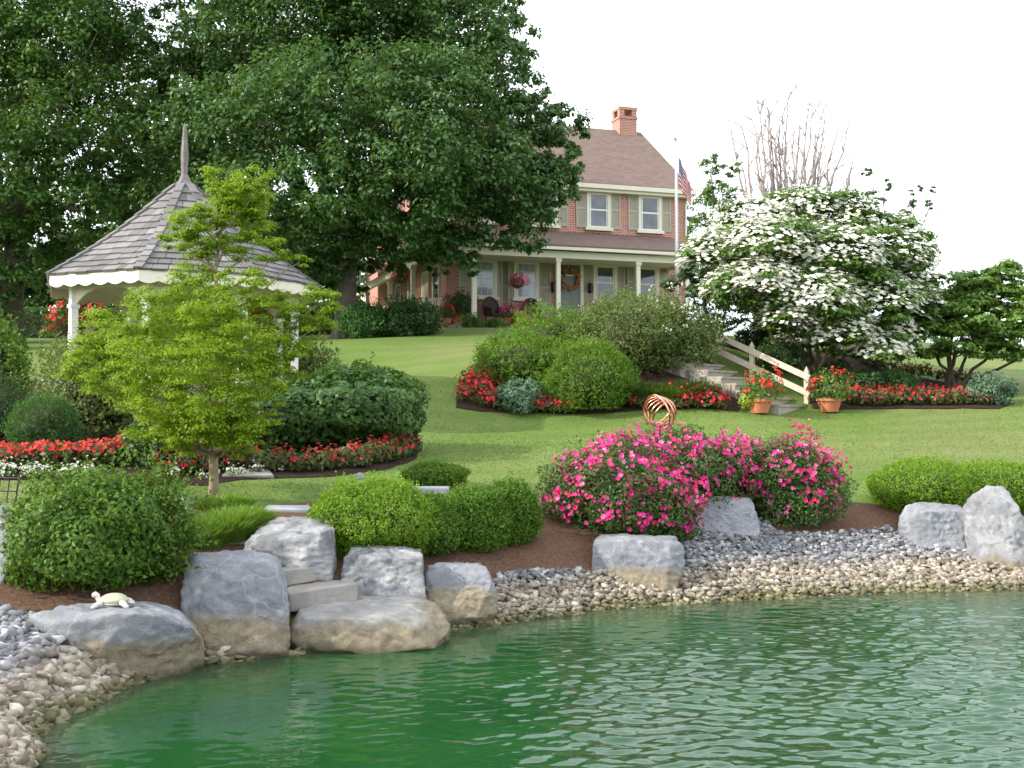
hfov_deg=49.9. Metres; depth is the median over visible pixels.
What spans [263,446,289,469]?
begonia
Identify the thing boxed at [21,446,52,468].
begonia
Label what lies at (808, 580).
shore stone
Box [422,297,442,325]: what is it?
rocking chair
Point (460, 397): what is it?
begonia
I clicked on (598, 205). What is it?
window
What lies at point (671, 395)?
flowering plant
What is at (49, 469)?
alyssum
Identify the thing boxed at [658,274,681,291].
hanging basket
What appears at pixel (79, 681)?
shore stone
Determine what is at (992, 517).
boulder
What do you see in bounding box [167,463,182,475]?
alyssum
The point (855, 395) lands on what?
begonia
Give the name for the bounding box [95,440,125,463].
begonia
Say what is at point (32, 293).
background tree
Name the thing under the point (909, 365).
begonia
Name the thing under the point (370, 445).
begonia
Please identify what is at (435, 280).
gable window
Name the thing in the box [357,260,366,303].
background tree
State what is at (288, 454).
begonia
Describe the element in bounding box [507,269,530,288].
hanging basket
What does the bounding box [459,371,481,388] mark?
begonia
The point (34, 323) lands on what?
hedge
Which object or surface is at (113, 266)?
gazebo
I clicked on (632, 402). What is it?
begonia
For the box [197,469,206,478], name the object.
alyssum
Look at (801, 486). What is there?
rose bush
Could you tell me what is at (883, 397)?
begonia
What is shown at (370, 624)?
boulder
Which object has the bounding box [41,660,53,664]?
shore stone
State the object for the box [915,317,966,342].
background tree
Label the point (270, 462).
begonia
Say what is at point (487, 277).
window
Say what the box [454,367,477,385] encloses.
begonia
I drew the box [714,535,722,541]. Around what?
shore stone
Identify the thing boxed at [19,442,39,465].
begonia
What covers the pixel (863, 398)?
begonia
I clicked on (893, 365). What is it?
begonia
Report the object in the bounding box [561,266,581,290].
wreath
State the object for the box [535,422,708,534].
rose bush
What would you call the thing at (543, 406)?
begonia
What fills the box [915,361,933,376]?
begonia
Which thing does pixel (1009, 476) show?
boxwood
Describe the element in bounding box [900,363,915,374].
begonia
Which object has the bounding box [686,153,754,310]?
background tree
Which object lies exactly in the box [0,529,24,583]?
boulder
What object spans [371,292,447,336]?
evergreen shrub
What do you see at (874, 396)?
begonia
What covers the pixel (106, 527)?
round shrub
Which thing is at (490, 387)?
begonia
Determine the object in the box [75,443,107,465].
begonia
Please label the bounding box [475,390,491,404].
begonia
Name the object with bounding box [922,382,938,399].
begonia
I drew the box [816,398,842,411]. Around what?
terracotta pot
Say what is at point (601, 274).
window
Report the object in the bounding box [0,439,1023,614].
mulch bed
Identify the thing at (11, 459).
begonia
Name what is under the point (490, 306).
wicker chair
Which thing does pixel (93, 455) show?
begonia
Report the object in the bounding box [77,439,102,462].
begonia
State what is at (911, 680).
water
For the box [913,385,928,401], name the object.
begonia
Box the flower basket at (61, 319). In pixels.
[40,292,88,334]
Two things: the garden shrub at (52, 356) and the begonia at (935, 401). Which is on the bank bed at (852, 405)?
the begonia at (935, 401)
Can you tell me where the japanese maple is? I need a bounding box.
[51,164,346,495]
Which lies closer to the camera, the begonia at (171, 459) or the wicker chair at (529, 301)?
the begonia at (171, 459)
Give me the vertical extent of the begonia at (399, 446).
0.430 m
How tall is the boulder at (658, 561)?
0.826 m
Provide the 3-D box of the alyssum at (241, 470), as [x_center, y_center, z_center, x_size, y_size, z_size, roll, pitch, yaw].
[-3.834,1.205,15.615,0.232,0.179,0.185,1,-2,-39]
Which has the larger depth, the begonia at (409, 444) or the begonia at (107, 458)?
the begonia at (409, 444)
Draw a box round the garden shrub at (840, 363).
[812,358,854,384]
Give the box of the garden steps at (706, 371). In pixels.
[638,353,806,414]
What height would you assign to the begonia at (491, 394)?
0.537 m
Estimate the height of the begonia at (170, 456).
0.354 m
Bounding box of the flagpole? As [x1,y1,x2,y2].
[674,135,678,301]
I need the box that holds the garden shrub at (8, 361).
[0,313,42,404]
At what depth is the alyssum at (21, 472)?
14.85 m
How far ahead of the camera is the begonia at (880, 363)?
30.62 m
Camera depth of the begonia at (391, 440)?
18.07 m
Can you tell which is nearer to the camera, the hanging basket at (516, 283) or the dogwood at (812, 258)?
the dogwood at (812, 258)
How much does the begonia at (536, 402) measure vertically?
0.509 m
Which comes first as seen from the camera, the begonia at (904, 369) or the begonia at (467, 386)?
the begonia at (467, 386)
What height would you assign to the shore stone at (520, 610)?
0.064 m
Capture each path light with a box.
[0,505,12,528]
[182,496,196,510]
[354,472,366,482]
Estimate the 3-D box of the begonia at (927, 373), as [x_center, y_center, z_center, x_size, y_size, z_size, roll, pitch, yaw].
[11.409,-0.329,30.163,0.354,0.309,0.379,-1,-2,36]
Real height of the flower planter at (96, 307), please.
2.045 m
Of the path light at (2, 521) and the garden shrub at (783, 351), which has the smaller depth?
the path light at (2, 521)
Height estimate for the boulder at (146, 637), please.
0.676 m
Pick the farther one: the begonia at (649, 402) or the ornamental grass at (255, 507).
the begonia at (649, 402)
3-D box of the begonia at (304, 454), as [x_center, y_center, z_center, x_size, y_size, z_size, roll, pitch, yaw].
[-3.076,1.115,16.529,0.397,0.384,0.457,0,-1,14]
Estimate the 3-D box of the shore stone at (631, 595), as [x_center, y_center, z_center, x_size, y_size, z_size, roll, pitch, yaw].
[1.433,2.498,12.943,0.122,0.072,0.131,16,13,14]
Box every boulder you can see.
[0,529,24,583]
[29,601,204,677]
[180,550,289,658]
[243,516,336,580]
[290,595,450,653]
[340,545,425,598]
[425,562,497,625]
[591,533,684,591]
[690,495,759,537]
[898,502,966,548]
[960,485,1023,570]
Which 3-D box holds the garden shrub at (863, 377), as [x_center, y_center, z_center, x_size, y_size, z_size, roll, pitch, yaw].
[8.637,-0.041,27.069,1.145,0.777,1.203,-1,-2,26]
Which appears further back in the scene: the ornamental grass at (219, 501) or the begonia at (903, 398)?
the begonia at (903, 398)
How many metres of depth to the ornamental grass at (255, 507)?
12.50 m
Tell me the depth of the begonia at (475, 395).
25.34 m
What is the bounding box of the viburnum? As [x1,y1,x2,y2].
[15,316,177,440]
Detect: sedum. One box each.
[496,376,546,413]
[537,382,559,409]
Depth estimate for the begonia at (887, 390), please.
26.05 m
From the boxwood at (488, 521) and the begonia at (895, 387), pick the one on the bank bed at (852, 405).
the begonia at (895, 387)
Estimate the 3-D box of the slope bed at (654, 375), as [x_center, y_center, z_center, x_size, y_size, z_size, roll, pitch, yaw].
[1.976,-0.641,31.207,6.520,2.926,13.248,0,-1,0]
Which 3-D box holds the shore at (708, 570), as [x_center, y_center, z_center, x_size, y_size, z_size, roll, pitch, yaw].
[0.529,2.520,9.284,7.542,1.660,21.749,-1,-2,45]
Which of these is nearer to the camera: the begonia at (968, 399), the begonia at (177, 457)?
the begonia at (177, 457)
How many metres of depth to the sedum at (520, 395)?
24.76 m
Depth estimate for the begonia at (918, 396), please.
25.96 m
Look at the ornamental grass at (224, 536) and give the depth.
11.63 m
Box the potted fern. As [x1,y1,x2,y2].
[440,287,481,322]
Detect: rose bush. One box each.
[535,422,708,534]
[600,467,706,541]
[621,419,764,508]
[700,430,778,510]
[738,418,859,527]
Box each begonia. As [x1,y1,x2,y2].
[0,441,18,461]
[0,442,13,468]
[0,443,19,466]
[0,446,24,469]
[9,444,38,468]
[13,446,34,466]
[13,448,40,467]
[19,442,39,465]
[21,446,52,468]
[24,439,54,457]
[28,440,61,467]
[32,443,57,465]
[35,440,72,466]
[52,443,88,466]
[53,441,86,466]
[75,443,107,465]
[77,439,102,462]
[79,438,97,447]
[88,448,108,464]
[91,437,121,458]
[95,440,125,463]
[96,447,120,465]
[108,440,135,460]
[109,435,130,453]
[115,445,134,462]
[150,446,174,471]
[165,452,184,467]
[167,448,205,471]
[171,457,190,474]
[177,444,208,473]
[183,456,208,473]
[194,454,221,470]
[200,455,228,470]
[218,449,240,467]
[218,451,235,465]
[219,450,239,467]
[234,449,248,466]
[239,441,253,463]
[243,440,283,471]
[260,453,280,470]
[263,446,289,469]
[272,443,298,470]
[281,446,305,470]
[289,451,313,471]
[298,448,321,470]
[306,443,338,470]
[309,447,330,467]
[317,443,341,468]
[330,444,348,466]
[336,441,362,465]
[341,446,361,466]
[344,438,376,465]
[350,442,372,466]
[354,435,385,461]
[367,442,389,462]
[369,436,396,459]
[373,434,401,460]
[380,435,402,459]
[382,434,406,458]
[392,434,413,456]
[392,435,407,457]
[394,432,418,455]
[399,432,420,451]
[401,437,415,454]
[414,435,422,448]
[439,302,457,317]
[452,385,472,401]
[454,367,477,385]
[455,377,475,397]
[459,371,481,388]
[465,385,485,403]
[467,371,495,392]
[471,379,488,396]
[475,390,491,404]
[476,373,497,387]
[477,374,494,389]
[483,379,496,390]
[484,369,509,384]
[484,384,501,402]
[486,390,503,409]
[527,394,540,411]
[533,389,549,410]
[534,391,547,409]
[542,394,559,411]
[551,393,566,412]
[557,396,573,412]
[562,399,579,412]
[627,388,636,405]
[628,396,649,407]
[640,396,656,407]
[668,396,684,408]
[675,385,696,405]
[675,389,692,407]
[688,391,704,404]
[692,392,707,407]
[700,388,724,407]
[707,389,730,409]
[709,387,724,401]
[842,386,859,402]
[847,386,861,402]
[852,383,865,401]
[855,389,873,404]
[859,387,874,403]
[861,387,883,404]
[868,359,884,368]
[874,389,892,404]
[876,359,887,369]
[876,383,896,402]
[884,360,902,371]
[888,383,899,393]
[891,393,905,403]
[892,385,913,403]
[896,387,911,401]
[898,364,909,373]
[899,386,914,401]
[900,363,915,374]
[902,361,915,372]
[909,362,924,375]
[909,386,927,403]
[911,391,925,403]
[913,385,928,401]
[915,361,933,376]
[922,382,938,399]
[923,368,933,376]
[926,386,949,404]
[931,384,953,402]
[931,391,945,403]
[932,368,945,379]
[936,370,944,379]
[941,388,953,403]
[945,386,965,403]
[947,386,965,402]
[953,368,966,380]
[961,390,978,403]
[970,371,987,384]
[970,388,990,403]
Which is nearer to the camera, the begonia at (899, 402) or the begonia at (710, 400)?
the begonia at (710, 400)
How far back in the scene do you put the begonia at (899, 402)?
25.97 m
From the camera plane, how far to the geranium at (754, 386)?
24.46 m
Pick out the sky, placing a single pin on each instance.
(934, 89)
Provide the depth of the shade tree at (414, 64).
35.22 m
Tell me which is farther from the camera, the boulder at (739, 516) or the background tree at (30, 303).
the background tree at (30, 303)
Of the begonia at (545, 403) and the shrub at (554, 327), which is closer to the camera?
the begonia at (545, 403)
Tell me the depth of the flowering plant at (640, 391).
24.65 m
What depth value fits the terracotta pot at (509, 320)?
42.06 m
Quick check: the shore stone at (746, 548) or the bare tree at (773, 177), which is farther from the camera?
the bare tree at (773, 177)
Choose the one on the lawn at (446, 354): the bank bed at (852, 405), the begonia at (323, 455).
the bank bed at (852, 405)
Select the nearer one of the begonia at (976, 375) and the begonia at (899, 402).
the begonia at (899, 402)
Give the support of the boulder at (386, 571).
on the mulch bed at (559, 545)
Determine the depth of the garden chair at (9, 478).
13.31 m
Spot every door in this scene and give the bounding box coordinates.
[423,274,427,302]
[561,276,579,323]
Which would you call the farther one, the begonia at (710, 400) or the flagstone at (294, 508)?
the begonia at (710, 400)
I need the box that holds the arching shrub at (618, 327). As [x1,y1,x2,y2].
[560,277,704,374]
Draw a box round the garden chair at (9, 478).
[0,476,19,502]
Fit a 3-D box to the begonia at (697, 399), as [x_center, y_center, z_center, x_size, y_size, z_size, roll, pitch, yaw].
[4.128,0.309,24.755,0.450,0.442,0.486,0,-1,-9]
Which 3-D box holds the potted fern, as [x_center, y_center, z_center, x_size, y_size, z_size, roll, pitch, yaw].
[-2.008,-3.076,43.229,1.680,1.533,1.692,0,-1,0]
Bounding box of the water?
[36,588,1023,767]
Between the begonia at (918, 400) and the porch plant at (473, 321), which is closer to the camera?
the begonia at (918, 400)
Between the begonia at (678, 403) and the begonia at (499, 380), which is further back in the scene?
the begonia at (499, 380)
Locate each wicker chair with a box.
[482,296,504,322]
[522,297,541,317]
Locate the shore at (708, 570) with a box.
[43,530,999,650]
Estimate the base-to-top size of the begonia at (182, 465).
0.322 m
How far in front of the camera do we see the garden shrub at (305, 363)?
26.70 m
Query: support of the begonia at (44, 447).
on the flower bed at (315, 472)
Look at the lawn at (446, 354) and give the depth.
23.93 m
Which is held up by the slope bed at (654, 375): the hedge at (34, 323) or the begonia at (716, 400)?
the begonia at (716, 400)
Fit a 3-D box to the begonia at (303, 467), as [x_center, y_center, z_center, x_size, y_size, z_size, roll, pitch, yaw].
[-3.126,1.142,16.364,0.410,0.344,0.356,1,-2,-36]
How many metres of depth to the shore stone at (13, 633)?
8.80 m
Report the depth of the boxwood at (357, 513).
12.12 m
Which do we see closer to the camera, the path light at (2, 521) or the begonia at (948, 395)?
the path light at (2, 521)
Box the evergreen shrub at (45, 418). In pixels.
[0,390,91,455]
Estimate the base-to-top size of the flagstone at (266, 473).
0.176 m
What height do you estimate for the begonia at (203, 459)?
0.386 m
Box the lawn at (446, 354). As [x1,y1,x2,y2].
[0,328,1023,626]
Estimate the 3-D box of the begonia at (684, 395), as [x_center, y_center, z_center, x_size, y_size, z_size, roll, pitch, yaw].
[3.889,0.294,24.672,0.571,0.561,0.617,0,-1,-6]
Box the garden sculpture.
[643,394,676,436]
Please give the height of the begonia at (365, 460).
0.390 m
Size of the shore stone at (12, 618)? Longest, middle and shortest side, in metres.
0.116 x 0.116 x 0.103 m
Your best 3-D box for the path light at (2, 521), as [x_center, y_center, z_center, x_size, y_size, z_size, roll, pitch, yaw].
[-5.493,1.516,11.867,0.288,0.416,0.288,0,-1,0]
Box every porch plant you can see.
[454,312,489,327]
[481,317,508,327]
[584,295,622,325]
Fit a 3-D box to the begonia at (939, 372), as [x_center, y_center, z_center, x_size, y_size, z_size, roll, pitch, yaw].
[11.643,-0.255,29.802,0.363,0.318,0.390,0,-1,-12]
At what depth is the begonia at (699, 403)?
24.59 m
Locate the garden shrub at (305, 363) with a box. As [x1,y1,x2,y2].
[268,332,343,375]
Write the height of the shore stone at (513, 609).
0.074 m
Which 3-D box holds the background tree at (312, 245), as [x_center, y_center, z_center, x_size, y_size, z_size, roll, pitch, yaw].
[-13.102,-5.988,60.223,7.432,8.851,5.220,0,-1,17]
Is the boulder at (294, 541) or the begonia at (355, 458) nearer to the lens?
the boulder at (294, 541)
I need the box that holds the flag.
[679,158,690,204]
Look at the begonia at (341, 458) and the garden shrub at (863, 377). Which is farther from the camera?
the garden shrub at (863, 377)
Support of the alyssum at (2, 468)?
on the flower bed at (315, 472)
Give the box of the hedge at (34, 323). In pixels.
[23,304,381,338]
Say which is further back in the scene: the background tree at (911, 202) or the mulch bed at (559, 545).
the background tree at (911, 202)
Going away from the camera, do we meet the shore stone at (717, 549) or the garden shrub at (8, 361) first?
the shore stone at (717, 549)
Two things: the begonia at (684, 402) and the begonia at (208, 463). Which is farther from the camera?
the begonia at (684, 402)
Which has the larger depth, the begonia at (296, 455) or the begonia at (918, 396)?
the begonia at (918, 396)
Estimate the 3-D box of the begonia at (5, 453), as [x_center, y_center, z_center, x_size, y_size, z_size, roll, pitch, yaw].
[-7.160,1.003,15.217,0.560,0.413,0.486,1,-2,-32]
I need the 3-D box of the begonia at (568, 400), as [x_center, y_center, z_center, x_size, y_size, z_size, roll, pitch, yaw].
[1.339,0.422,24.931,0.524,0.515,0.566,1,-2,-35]
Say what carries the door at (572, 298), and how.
in the brick farmhouse
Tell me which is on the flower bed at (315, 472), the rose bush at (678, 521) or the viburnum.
the viburnum
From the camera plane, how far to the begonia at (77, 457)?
15.56 m
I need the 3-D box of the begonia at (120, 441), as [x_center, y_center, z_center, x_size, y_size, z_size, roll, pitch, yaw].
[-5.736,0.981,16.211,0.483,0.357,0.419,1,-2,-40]
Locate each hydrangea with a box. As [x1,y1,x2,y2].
[237,373,326,452]
[276,351,430,451]
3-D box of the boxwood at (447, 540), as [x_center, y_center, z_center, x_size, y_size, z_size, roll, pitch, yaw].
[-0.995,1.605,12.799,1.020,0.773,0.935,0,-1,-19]
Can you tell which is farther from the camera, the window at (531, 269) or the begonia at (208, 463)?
the window at (531, 269)
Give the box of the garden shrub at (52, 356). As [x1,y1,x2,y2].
[33,315,134,393]
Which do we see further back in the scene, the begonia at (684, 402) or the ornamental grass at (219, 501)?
the begonia at (684, 402)
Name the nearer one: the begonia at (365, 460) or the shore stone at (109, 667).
the shore stone at (109, 667)
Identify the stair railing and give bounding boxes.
[654,299,810,403]
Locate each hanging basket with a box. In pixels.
[388,272,409,283]
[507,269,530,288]
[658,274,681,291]
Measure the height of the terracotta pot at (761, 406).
0.315 m
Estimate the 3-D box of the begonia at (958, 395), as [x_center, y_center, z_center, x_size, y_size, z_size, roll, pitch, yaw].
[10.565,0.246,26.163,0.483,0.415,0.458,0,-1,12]
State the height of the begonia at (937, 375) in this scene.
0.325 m
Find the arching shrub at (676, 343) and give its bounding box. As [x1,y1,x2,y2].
[628,282,728,370]
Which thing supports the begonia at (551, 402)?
on the slope bed at (654, 375)
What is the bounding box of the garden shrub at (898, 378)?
[875,367,922,391]
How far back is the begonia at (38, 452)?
15.49 m
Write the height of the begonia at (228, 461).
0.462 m
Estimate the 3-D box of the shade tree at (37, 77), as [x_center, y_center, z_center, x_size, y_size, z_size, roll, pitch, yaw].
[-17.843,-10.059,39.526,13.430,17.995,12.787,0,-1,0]
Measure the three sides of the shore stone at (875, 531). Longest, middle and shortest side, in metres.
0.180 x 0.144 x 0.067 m
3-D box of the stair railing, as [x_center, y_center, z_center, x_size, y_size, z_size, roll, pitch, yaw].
[5.359,-0.745,27.238,4.308,3.016,0.145,-1,-2,38]
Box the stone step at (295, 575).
[282,567,317,584]
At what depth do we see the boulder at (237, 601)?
10.24 m
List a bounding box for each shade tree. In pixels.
[0,0,192,342]
[79,0,304,330]
[133,0,595,338]
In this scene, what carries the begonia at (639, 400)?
on the slope bed at (654, 375)
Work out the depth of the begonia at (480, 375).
25.87 m
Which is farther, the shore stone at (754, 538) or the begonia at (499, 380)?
the begonia at (499, 380)
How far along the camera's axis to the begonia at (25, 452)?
15.40 m
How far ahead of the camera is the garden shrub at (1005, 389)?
25.83 m
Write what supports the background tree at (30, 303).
on the lawn at (446, 354)
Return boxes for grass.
[167,514,239,549]
[180,505,275,542]
[189,492,260,511]
[210,502,283,525]
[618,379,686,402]
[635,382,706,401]
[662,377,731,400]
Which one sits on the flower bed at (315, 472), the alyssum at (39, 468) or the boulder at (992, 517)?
the alyssum at (39, 468)
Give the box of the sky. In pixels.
[0,0,1023,343]
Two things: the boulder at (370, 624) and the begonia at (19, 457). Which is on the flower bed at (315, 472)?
the begonia at (19, 457)
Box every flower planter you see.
[78,303,115,336]
[248,303,270,384]
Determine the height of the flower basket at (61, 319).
0.963 m
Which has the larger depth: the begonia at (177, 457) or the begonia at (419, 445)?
the begonia at (419, 445)
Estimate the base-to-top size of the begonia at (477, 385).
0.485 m
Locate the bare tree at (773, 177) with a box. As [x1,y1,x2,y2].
[727,80,865,313]
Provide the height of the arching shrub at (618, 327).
2.465 m
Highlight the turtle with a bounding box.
[91,591,134,608]
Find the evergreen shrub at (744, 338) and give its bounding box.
[658,246,792,349]
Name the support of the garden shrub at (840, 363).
on the bank bed at (852, 405)
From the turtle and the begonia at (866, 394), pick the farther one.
the begonia at (866, 394)
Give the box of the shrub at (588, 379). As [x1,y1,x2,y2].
[523,330,642,409]
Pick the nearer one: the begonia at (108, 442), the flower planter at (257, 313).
the begonia at (108, 442)
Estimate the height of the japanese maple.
4.386 m
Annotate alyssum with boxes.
[0,456,21,475]
[0,463,10,475]
[15,460,35,476]
[29,458,51,475]
[38,459,56,474]
[76,455,97,470]
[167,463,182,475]
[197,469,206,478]
[225,464,237,475]
[236,463,247,473]
[249,460,263,471]
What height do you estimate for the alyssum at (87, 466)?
0.278 m
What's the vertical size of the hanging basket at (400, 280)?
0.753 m
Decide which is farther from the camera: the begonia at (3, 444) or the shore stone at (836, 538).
the begonia at (3, 444)
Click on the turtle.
(120, 599)
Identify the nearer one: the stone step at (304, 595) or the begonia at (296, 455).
the stone step at (304, 595)
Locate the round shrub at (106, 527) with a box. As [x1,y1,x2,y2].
[0,436,225,593]
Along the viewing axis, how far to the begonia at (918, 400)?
25.99 m
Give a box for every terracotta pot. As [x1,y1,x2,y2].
[444,318,451,323]
[503,317,511,322]
[746,399,772,412]
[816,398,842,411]
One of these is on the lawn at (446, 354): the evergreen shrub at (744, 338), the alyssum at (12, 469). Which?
the evergreen shrub at (744, 338)
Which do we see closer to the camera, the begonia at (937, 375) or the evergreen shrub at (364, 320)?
the begonia at (937, 375)
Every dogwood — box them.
[674,183,952,376]
[899,258,1023,388]
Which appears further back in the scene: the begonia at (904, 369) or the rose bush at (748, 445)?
the begonia at (904, 369)
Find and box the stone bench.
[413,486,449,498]
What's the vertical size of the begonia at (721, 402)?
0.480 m
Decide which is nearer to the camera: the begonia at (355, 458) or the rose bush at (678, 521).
the rose bush at (678, 521)
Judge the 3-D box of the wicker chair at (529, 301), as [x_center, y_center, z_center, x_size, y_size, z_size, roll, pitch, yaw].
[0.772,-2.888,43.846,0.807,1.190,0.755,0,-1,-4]
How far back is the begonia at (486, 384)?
25.71 m
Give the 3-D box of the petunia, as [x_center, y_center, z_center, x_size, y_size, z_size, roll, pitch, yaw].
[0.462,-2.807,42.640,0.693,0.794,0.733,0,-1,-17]
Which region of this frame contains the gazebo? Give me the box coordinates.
[45,124,320,407]
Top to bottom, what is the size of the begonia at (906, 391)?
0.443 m
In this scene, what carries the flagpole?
on the lawn at (446, 354)
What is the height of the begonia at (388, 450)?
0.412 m
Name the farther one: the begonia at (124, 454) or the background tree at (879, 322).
the background tree at (879, 322)
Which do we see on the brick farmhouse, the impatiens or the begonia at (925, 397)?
the impatiens
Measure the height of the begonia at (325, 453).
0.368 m
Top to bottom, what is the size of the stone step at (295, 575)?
0.192 m
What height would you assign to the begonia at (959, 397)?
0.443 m
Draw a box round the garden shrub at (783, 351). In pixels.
[747,338,815,372]
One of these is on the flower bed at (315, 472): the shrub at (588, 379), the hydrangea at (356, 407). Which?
the hydrangea at (356, 407)
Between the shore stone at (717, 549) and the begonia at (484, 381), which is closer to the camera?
the shore stone at (717, 549)
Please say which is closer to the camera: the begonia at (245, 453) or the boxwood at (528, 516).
the boxwood at (528, 516)
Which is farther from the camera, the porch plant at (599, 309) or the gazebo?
the porch plant at (599, 309)
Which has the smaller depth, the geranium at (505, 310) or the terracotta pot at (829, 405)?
the terracotta pot at (829, 405)
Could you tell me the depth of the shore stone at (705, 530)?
14.52 m
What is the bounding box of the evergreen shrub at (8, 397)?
[0,367,34,442]
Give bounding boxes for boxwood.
[305,469,445,557]
[396,458,470,487]
[405,489,471,555]
[443,475,516,552]
[484,474,547,545]
[862,453,983,512]
[946,455,1023,512]
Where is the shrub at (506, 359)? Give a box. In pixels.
[468,320,569,384]
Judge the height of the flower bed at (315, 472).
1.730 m
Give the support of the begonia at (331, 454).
on the flower bed at (315, 472)
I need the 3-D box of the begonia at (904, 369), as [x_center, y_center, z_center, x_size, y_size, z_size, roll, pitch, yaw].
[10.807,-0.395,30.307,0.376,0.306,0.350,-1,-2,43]
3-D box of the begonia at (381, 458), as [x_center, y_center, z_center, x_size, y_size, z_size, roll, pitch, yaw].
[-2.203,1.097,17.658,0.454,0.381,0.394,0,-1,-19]
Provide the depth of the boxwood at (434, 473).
15.71 m
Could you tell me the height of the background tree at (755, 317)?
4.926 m
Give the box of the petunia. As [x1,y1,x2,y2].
[517,302,531,319]
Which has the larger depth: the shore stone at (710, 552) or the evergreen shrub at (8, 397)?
the evergreen shrub at (8, 397)
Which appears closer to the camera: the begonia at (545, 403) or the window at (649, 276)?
the begonia at (545, 403)
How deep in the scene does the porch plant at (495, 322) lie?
41.16 m
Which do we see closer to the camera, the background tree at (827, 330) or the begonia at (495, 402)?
the begonia at (495, 402)
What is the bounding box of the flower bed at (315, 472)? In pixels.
[0,379,421,484]
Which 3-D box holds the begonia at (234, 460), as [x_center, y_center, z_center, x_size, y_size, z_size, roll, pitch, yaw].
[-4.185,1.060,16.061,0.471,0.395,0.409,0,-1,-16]
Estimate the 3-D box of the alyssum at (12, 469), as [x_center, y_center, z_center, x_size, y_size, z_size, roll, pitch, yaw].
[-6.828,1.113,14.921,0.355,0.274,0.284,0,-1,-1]
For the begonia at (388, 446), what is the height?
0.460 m
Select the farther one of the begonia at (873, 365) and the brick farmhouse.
the brick farmhouse
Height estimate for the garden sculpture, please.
1.505 m
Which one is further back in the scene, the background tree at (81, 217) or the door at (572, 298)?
the background tree at (81, 217)
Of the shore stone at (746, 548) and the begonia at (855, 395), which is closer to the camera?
the shore stone at (746, 548)
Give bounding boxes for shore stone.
[0,603,11,611]
[0,636,6,642]
[6,630,18,640]
[8,615,19,621]
[9,611,24,616]
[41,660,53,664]
[68,655,78,659]
[72,678,84,685]
[103,664,112,669]
[508,607,517,611]
[517,608,523,612]
[582,591,588,596]
[629,593,638,598]
[700,528,707,534]
[706,550,714,554]
[713,546,720,552]
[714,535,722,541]
[743,545,751,551]
[750,535,759,541]
[806,578,812,583]
[831,534,838,540]
[870,529,879,533]
[883,524,890,529]
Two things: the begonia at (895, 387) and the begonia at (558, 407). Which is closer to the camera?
the begonia at (558, 407)
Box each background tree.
[0,245,58,304]
[0,245,89,310]
[27,238,104,309]
[62,204,157,310]
[244,196,326,308]
[307,206,366,307]
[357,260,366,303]
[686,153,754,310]
[737,306,808,323]
[799,307,858,340]
[833,167,937,331]
[849,315,928,341]
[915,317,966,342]
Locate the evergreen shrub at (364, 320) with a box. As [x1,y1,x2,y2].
[335,301,392,338]
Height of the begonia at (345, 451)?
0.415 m
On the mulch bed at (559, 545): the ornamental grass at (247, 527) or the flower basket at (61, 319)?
the ornamental grass at (247, 527)
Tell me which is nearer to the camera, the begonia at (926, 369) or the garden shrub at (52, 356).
the garden shrub at (52, 356)
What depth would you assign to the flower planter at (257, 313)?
25.83 m
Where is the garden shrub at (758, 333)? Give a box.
[730,313,797,348]
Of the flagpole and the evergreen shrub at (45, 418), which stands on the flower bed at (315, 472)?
the evergreen shrub at (45, 418)
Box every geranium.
[38,326,51,336]
[498,301,518,317]
[736,365,785,407]
[802,365,853,400]
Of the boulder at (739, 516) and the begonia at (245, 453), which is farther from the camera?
the begonia at (245, 453)
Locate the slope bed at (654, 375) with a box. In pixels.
[456,328,740,413]
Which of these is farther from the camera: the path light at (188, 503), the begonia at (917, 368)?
the begonia at (917, 368)
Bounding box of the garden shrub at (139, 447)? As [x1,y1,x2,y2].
[116,401,253,469]
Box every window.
[395,284,401,301]
[408,278,409,300]
[432,263,439,305]
[476,195,497,224]
[477,260,499,299]
[512,262,541,301]
[532,197,560,228]
[584,188,612,231]
[591,265,616,303]
[634,267,658,303]
[636,191,663,233]
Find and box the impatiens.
[510,313,528,325]
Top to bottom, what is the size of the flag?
1.700 m
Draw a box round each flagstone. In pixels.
[222,469,273,478]
[264,505,311,512]
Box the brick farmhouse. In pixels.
[356,106,695,327]
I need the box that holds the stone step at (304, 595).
[287,580,357,611]
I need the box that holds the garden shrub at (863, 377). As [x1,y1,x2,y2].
[841,367,885,391]
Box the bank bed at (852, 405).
[799,350,1013,408]
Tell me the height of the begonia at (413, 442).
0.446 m
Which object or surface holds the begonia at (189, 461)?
on the flower bed at (315, 472)
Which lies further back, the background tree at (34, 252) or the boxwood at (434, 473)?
the background tree at (34, 252)
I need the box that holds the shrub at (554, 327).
[488,297,600,356]
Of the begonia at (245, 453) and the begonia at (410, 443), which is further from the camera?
the begonia at (410, 443)
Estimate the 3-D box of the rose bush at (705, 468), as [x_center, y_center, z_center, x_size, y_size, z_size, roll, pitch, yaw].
[2.484,1.134,15.513,2.172,1.360,1.672,0,-1,0]
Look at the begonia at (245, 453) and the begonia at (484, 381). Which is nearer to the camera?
the begonia at (245, 453)
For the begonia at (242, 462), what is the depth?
16.32 m
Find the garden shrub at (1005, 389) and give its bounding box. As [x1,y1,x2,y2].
[960,370,1019,404]

